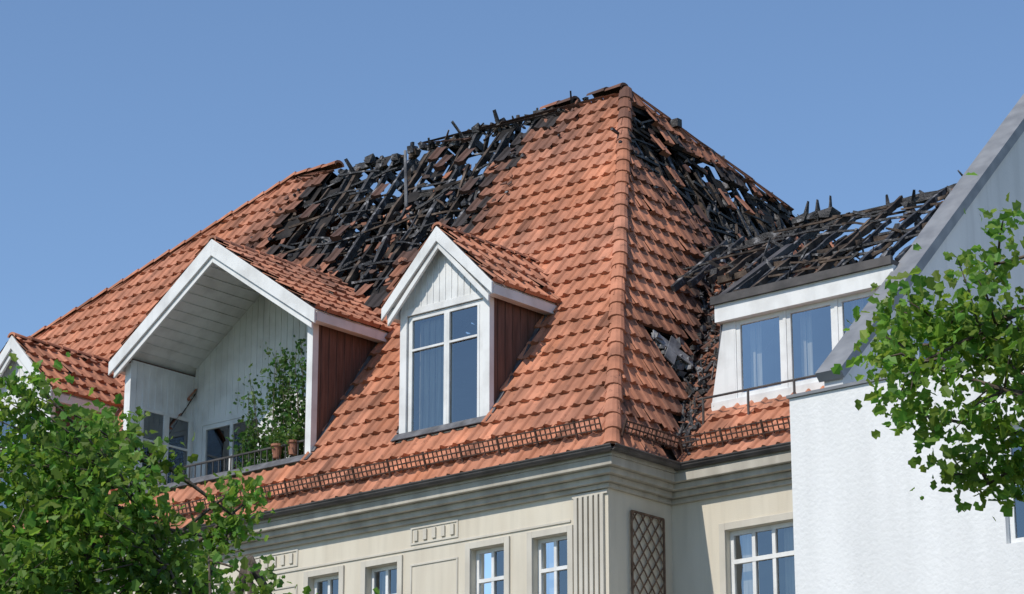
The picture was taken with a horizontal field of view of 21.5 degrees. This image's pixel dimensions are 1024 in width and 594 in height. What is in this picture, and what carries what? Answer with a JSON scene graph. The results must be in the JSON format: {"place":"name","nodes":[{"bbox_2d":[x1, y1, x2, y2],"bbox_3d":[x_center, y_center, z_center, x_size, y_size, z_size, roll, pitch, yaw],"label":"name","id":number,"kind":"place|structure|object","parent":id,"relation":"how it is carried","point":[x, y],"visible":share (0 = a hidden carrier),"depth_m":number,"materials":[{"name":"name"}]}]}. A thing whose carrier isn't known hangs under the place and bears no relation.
{"place":"outdoors","nodes":[
{"label":"outdoors","id":0,"kind":"place"},
{"bbox_2d":[0,360,41,406],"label":"end dormer gable boards","id":1,"kind":"object","parent":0,"point":[19,372],"visible":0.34,"depth_m":53.36,"materials":[{"name":"white wood"}]},
{"bbox_2d":[0,399,55,523],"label":"end dormer frames","id":2,"kind":"structure","parent":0,"point":[53,409],"depth_m":52.59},
{"bbox_2d":[7,332,109,362],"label":"end dormer ridge","id":3,"kind":"structure","parent":0,"point":[33,339],"depth_m":54.14,"materials":[{"name":"tile"}]},
{"bbox_2d":[128,439,304,484],"bbox_3d":[-5.407,3.115,48.990,4.660,0.342,0.040,-14,-22,38],"label":"loggia dormer railing","id":4,"kind":"object","parent":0,"point":[232,456],"visible":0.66,"depth_m":48.73,"materials":[{"name":"black metal"}]},
{"bbox_2d":[207,235,343,281],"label":"loggia dormer ridge","id":5,"kind":"structure","parent":0,"point":[261,253],"depth_m":51.09,"materials":[{"name":"orange tile"}]},
{"bbox_2d":[1,93,622,536],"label":"roof tiles street side","id":6,"kind":"structure","parent":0,"point":[563,365],"depth_m":48.34,"materials":[{"name":"tile"}]},
{"bbox_2d":[0,406,102,481],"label":"end dormer cheeks","id":7,"kind":"object","parent":6,"relation":"on","point":[67,423],"visible":0.12,"depth_m":52.69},
{"bbox_2d":[127,343,377,497],"bbox_3d":[-4.922,2.277,49.866,5.100,2.655,1.908,-14,-22,38],"label":"loggia dormer lead flashing","id":8,"kind":"object","parent":6,"relation":"on","point":[258,466],"visible":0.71,"depth_m":48.24,"materials":[{"name":"grey metal"}]},
{"bbox_2d":[12,106,612,522],"bbox_3d":[-5.496,0.879,53.157,24.000,9.353,6.550,-14,-22,38],"label":"roof tiles street side underlay","id":9,"kind":"object","parent":6,"relation":"on","point":[312,196],"visible":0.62,"depth_m":54.60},
{"bbox_2d":[0,336,118,413],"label":"end dormer verge boards","id":10,"kind":"object","parent":9,"relation":"on","point":[14,346],"visible":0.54,"depth_m":52.97,"materials":[{"name":"white wood"}]},
{"bbox_2d":[14,335,124,407],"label":"end dormer roof tiles","id":11,"kind":"object","parent":10,"relation":"on","point":[105,390],"visible":0.82,"depth_m":53.49,"materials":[{"name":"tile"}]},
{"bbox_3d":[-9.087,3.800,53.400,1.900,3.128,1.650,-14,-22,38],"label":"end dormer room","id":12,"kind":"object","parent":10,"relation":"attached to","visible":0},
{"bbox_2d":[0,421,23,507],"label":"end dormer curtain","id":13,"kind":"object","parent":12,"relation":"hanging from","point":[4,434],"visible":0.1,"depth_m":53.41,"materials":[{"name":"fabric"}]},
{"bbox_2d":[123,323,318,498],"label":"loggia dormer frames","id":14,"kind":"structure","parent":9,"relation":"on","point":[311,388],"depth_m":50.91,"materials":[{"name":"white wood"}]},
{"bbox_2d":[142,411,162,486],"bbox_3d":[-6.833,2.983,51.048,0.008,1.610,0.510,-14,-22,38],"label":"loggia dormer side pane","id":15,"kind":"object","parent":14,"relation":"in","point":[152,421],"visible":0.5,"depth_m":51.17,"materials":[{"name":"glass"}]},
{"bbox_2d":[167,418,187,483],"bbox_3d":[-6.414,3.129,51.523,0.008,1.610,0.510,-14,-22,38],"label":"loggia dormer side pane","id":16,"kind":"object","parent":14,"relation":"in","point":[179,433],"visible":0.57,"depth_m":51.64,"materials":[{"name":"glass"}]},
{"bbox_2d":[129,325,375,441],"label":"loggia dormer cheeks","id":17,"kind":"object","parent":9,"relation":"on","point":[342,357],"visible":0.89,"depth_m":48.37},
{"bbox_2d":[394,292,493,442],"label":"dormer frames","id":18,"kind":"structure","parent":9,"relation":"on","point":[409,318],"depth_m":45.87,"materials":[{"name":"white wood"}]},
{"bbox_2d":[419,314,453,429],"bbox_3d":[-1.007,1.283,45.941,1.500,2.048,0.030,-14,-22,38],"label":"dormer curtain","id":19,"kind":"object","parent":18,"relation":"hanging from","point":[431,406],"visible":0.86,"depth_m":46.20,"materials":[{"name":"fabric"}]},
{"bbox_2d":[401,250,486,310],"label":"dormer gable boards","id":20,"kind":"object","parent":18,"relation":"attached to","point":[443,278],"visible":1,"depth_m":46.35,"materials":[{"name":"white wood"}]},
{"bbox_2d":[381,226,555,325],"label":"dormer verge boards","id":21,"kind":"object","parent":9,"relation":"on","point":[448,248],"visible":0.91,"depth_m":46.24,"materials":[{"name":"white wood"}]},
{"bbox_2d":[381,229,433,306],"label":"dormer roof tiles","id":22,"kind":"object","parent":21,"relation":"on","point":[402,275],"visible":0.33,"depth_m":46.63,"materials":[{"name":"tile"}]},
{"bbox_2d":[473,329,476,417],"bbox_3d":[-0.485,1.700,46.460,1.860,3.058,1.650,-14,-22,38],"label":"dormer room","id":23,"kind":"object","parent":21,"relation":"attached to","point":[475,376],"visible":0.11,"depth_m":47.77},
{"bbox_2d":[439,226,562,303],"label":"dormer roof tiles","id":24,"kind":"object","parent":21,"relation":"attached to","point":[476,248],"visible":1,"depth_m":46.46,"materials":[{"name":"tile"}]},
{"bbox_2d":[414,298,542,423],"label":"dormer cheeks","id":25,"kind":"object","parent":9,"relation":"on","point":[514,325],"visible":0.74,"depth_m":45.84,"materials":[{"name":"brown wood"}]},
{"bbox_2d":[31,82,632,443],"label":"ridge tiles","id":26,"kind":"object","parent":6,"relation":"on","point":[612,413],"visible":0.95,"depth_m":47.45,"materials":[{"name":"tile"}]},
{"bbox_2d":[390,315,546,441],"bbox_3d":[-0.713,1.343,46.288,2.180,2.335,1.684,-14,-22,38],"label":"dormer lead flashing","id":27,"kind":"object","parent":6,"relation":"on","point":[439,428],"visible":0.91,"depth_m":45.47,"materials":[{"name":"grey metal"}]},
{"bbox_2d":[155,416,789,521],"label":"snow guards","id":28,"kind":"object","parent":6,"relation":"on","point":[536,436],"visible":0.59,"depth_m":43.50,"materials":[{"name":"brown metal"}]},
{"bbox_2d":[2,295,767,593],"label":"interior wall","id":29,"kind":"structure","parent":0,"point":[217,446],"depth_m":51.75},
{"bbox_2d":[227,419,257,470],"bbox_3d":[-4.826,3.623,51.681,1.800,2.700,0.050,-14,-22,38],"label":"loggia dormer room","id":30,"kind":"object","parent":29,"relation":"on","point":[242,426],"depth_m":52.34,"materials":[{"name":"grey paint"}]},
{"bbox_2d":[432,222,538,260],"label":"dormer ridge","id":31,"kind":"structure","parent":0,"point":[440,224],"depth_m":47.13,"materials":[{"name":"orange tile"}]},
{"bbox_2d":[0,0,1023,350],"label":"sky","id":32,"kind":"structure","parent":0,"point":[129,128],"materials":[{"name":"blue"}]},
{"bbox_2d":[746,297,868,391],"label":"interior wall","id":33,"kind":"structure","parent":0,"point":[768,362],"depth_m":48.33,"materials":[{"name":"paint"}]},
{"bbox_2d":[774,304,865,381],"bbox_3d":[5.339,1.131,43.962,3.300,2.321,1.250,-14,-22,38],"label":"wing room","id":34,"kind":"object","parent":33,"relation":"attached to","point":[821,337],"visible":0.07,"depth_m":45.12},
{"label":"pavement","id":35,"kind":"structure","parent":0,"visible":0},
{"bbox_2d":[789,359,1023,593],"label":"front wall","id":36,"kind":"structure","parent":35,"relation":"on","point":[866,520],"depth_m":38.72,"materials":[{"name":"white paint"}]},
{"bbox_2d":[786,94,1023,398],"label":"copings","id":37,"kind":"object","parent":36,"relation":"on","point":[931,237],"visible":0.79,"depth_m":43.26,"materials":[{"name":"metal"}]},
{"bbox_2d":[824,132,1023,387],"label":"firewall","id":38,"kind":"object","parent":36,"relation":"on","point":[1003,181],"visible":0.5,"depth_m":44.34,"materials":[{"name":"paint"}]},
{"bbox_2d":[911,312,950,359],"bbox_3d":[6.629,0.837,42.264,0.065,0.980,1.200,-14,-22,38],"label":"side window frame","id":39,"kind":"object","parent":38,"relation":"attached to","point":[916,356],"visible":0.02,"depth_m":41.81,"materials":[{"name":"white paint"}]},
{"bbox_2d":[919,339,947,367],"bbox_3d":[6.612,0.842,42.278,0.020,0.820,1.040,-14,-22,38],"label":"side window glass","id":40,"kind":"object","parent":39,"relation":"attached to","point":[925,341],"visible":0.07,"depth_m":42.17,"materials":[{"name":"blue"}]},
{"bbox_2d":[1005,423,1023,542],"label":"window frames","id":41,"kind":"structure","parent":36,"relation":"attached to","point":[1013,529],"depth_m":37.38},
{"bbox_2d":[1012,435,1023,537],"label":"rooms","id":42,"kind":"object","parent":36,"relation":"attached to","point":[1020,517],"depth_m":38.59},
{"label":"dormer loggia floor","id":43,"kind":"structure","parent":0,"visible":0},
{"bbox_2d":[131,295,307,478],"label":"loggia dormer walls","id":44,"kind":"structure","parent":43,"relation":"on","point":[234,354],"depth_m":51.58,"materials":[{"name":"white wood"}]},
{"bbox_2d":[109,242,328,359],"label":"roof tiles","id":45,"kind":"object","parent":44,"relation":"on","point":[152,308],"visible":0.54,"depth_m":50.73,"materials":[{"name":"orange tile"}]},
{"bbox_2d":[108,239,388,377],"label":"loggia dormer verge boards","id":46,"kind":"object","parent":44,"relation":"attached to","point":[203,305],"visible":0.72,"depth_m":50.90,"materials":[{"name":"white wood"}]},
{"bbox_2d":[265,427,284,458],"bbox_3d":[-4.197,2.591,48.086,0.430,0.595,0.487,3,-17,-9],"label":"potted plant","id":47,"kind":"object","parent":44,"relation":"on","point":[276,449],"visible":0.99,"depth_m":47.99,"materials":[{"name":"green plant"}]},
{"bbox_2d":[280,417,303,455],"bbox_3d":[-3.896,2.481,47.871,0.421,0.679,0.474,-14,-22,38],"label":"potted plant","id":48,"kind":"object","parent":44,"relation":"on","point":[292,444],"visible":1,"depth_m":47.75,"materials":[{"name":"green plant"}]},
{"bbox_2d":[214,238,393,331],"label":"loggia dormer roof tiles","id":49,"kind":"object","parent":44,"relation":"attached to","point":[341,299],"visible":1,"depth_m":49.76,"materials":[{"name":"tile"}]},
{"bbox_2d":[225,335,306,468],"bbox_3d":[-4.193,2.271,48.643,2.278,3.502,1.123,-14,-22,38],"label":"climbing plant","id":50,"kind":"object","parent":43,"relation":"on","point":[287,408],"visible":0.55,"depth_m":48.71,"materials":[{"name":"green plant"}]},
{"label":"ground","id":51,"kind":"structure","parent":0,"visible":0},
{"bbox_2d":[107,484,792,593],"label":"walls","id":52,"kind":"structure","parent":51,"relation":"on","point":[692,545],"depth_m":43.15,"materials":[{"name":"beige paint"}]},
{"bbox_2d":[51,452,791,581],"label":"cornice and sills","id":53,"kind":"structure","parent":52,"relation":"attached to","point":[637,479],"depth_m":43.24,"materials":[{"name":"stone"}]},
{"bbox_2d":[107,449,790,551],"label":"eaves soffit","id":54,"kind":"structure","parent":53,"relation":"on","point":[537,467],"depth_m":43.18,"materials":[{"name":"stone"}]},
{"bbox_2d":[675,246,825,461],"bbox_3d":[4.149,0.765,45.185,3.361,4.903,7.541,2,-17,-6],"label":"tiled roof","id":55,"kind":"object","parent":54,"relation":"on","point":[779,407],"visible":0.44,"depth_m":43.36,"materials":[{"name":"tile"}]},
{"bbox_2d":[717,252,792,378],"bbox_3d":[4.091,0.585,45.552,0.300,3.301,2.080,-14,-22,38],"label":"wing dormer cheek","id":56,"kind":"object","parent":55,"relation":"on","point":[767,328],"visible":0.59,"depth_m":45.45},
{"bbox_2d":[697,374,815,424],"bbox_3d":[4.429,1.550,43.028,3.600,0.470,0.037,-14,-22,38],"label":"wing rail","id":57,"kind":"object","parent":55,"relation":"on","point":[752,388],"visible":0.56,"depth_m":43.51,"materials":[{"name":"metal"}]},
{"bbox_2d":[711,264,896,410],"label":"wing window frames","id":58,"kind":"structure","parent":55,"relation":"on","point":[784,305],"depth_m":43.77,"materials":[{"name":"white wood"}]},
{"bbox_2d":[710,243,899,305],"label":"wing fascia","id":59,"kind":"structure","parent":55,"relation":"on","point":[727,295],"depth_m":43.84,"materials":[{"name":"grey metal"}]},
{"bbox_2d":[750,300,863,405],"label":"wing curtains","id":60,"kind":"object","parent":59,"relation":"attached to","point":[755,342],"visible":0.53,"depth_m":43.99,"materials":[{"name":"fabric"}]},
{"bbox_2d":[108,441,790,548],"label":"gutters and downpipe","id":61,"kind":"object","parent":53,"relation":"attached to","point":[646,456],"visible":0.62,"depth_m":42.97,"materials":[{"name":"metal"}]},
{"bbox_2d":[114,489,794,593],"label":"facade relief","id":62,"kind":"object","parent":52,"relation":"attached to","point":[582,566],"visible":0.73,"depth_m":42.63},
{"bbox_2d":[231,521,793,593],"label":"facade window frames","id":63,"kind":"structure","parent":52,"relation":"attached to","point":[755,558],"depth_m":42.72,"materials":[{"name":"white wood"}]},
{"bbox_2d":[481,542,553,593],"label":"facade window glass","id":64,"kind":"object","parent":63,"relation":"in","point":[548,562],"visible":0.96,"depth_m":43.00,"materials":[{"name":"glass"}]},
{"bbox_2d":[325,527,794,593],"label":"facade curtains","id":65,"kind":"object","parent":63,"relation":"hanging from","point":[789,563],"visible":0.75,"depth_m":42.47,"materials":[{"name":"white fabric"}]},
{"bbox_2d":[630,510,665,593],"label":"garden trellis","id":66,"kind":"object","parent":52,"relation":"attached to","point":[634,566],"visible":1,"depth_m":42.69,"materials":[{"name":"brown wood"}]},
{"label":"rear walls","id":67,"kind":"object","parent":51,"relation":"on","visible":0},
{"bbox_2d":[265,197,466,334],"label":"loose roof tiles","id":68,"kind":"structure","parent":67,"relation":"on","point":[301,210],"depth_m":59.27,"materials":[{"name":"tile"}]},
{"bbox_2d":[319,528,785,593],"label":"rooms","id":69,"kind":"object","parent":67,"relation":"attached to","point":[562,574],"depth_m":45.98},
{"bbox_2d":[250,91,962,455],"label":"charred roof timbers","id":70,"kind":"object","parent":67,"relation":"on","point":[368,211],"visible":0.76,"depth_m":52.12,"materials":[{"name":"black wood"}]},
{"bbox_2d":[294,111,857,324],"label":"charred roof tiles","id":71,"kind":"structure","parent":70,"relation":"on","point":[642,118],"depth_m":55.01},
{"bbox_2d":[249,99,951,453],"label":"broken tiles","id":72,"kind":"object","parent":70,"relation":"on","point":[646,166],"visible":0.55,"depth_m":51.67,"materials":[{"name":"tile"}]},
{"bbox_2d":[326,126,891,378],"bbox_3d":[1.201,-1.055,49.962,11.612,7.179,10.692,-1,-17,3],"label":"twisted flashing","id":73,"kind":"object","parent":70,"relation":"on","point":[671,351],"visible":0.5,"depth_m":45.78,"materials":[{"name":"grey metal"}]},
{"bbox_2d":[613,105,855,459],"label":"charred roof tiles","id":74,"kind":"object","parent":67,"relation":"attached to","point":[688,341],"visible":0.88,"depth_m":50.45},
{"bbox_2d":[614,91,859,458],"bbox_3d":[3.598,-0.036,49.482,3.583,9.098,13.395,-9,-19,27],"label":"roof tiles hip end","id":75,"kind":"object","parent":74,"relation":"on","point":[664,224],"visible":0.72,"depth_m":47.40,"materials":[{"name":"ceramic"}]},
{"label":"road","id":76,"kind":"structure","parent":0,"visible":0},
{"bbox_2d":[0,352,275,593],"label":"street tree","id":77,"kind":"object","parent":76,"relation":"on","point":[76,505],"visible":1,"depth_m":23.33,"materials":[{"name":"green plant"}]},
{"bbox_2d":[175,535,379,593],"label":"street tree","id":78,"kind":"object","parent":76,"relation":"on","point":[250,571],"visible":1,"depth_m":21.75,"materials":[{"name":"green plant"}]},
{"bbox_2d":[831,172,1023,520],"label":"street tree","id":79,"kind":"object","parent":76,"relation":"on","point":[962,331],"visible":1,"depth_m":18.50,"materials":[{"name":"green plant"}]}
]}

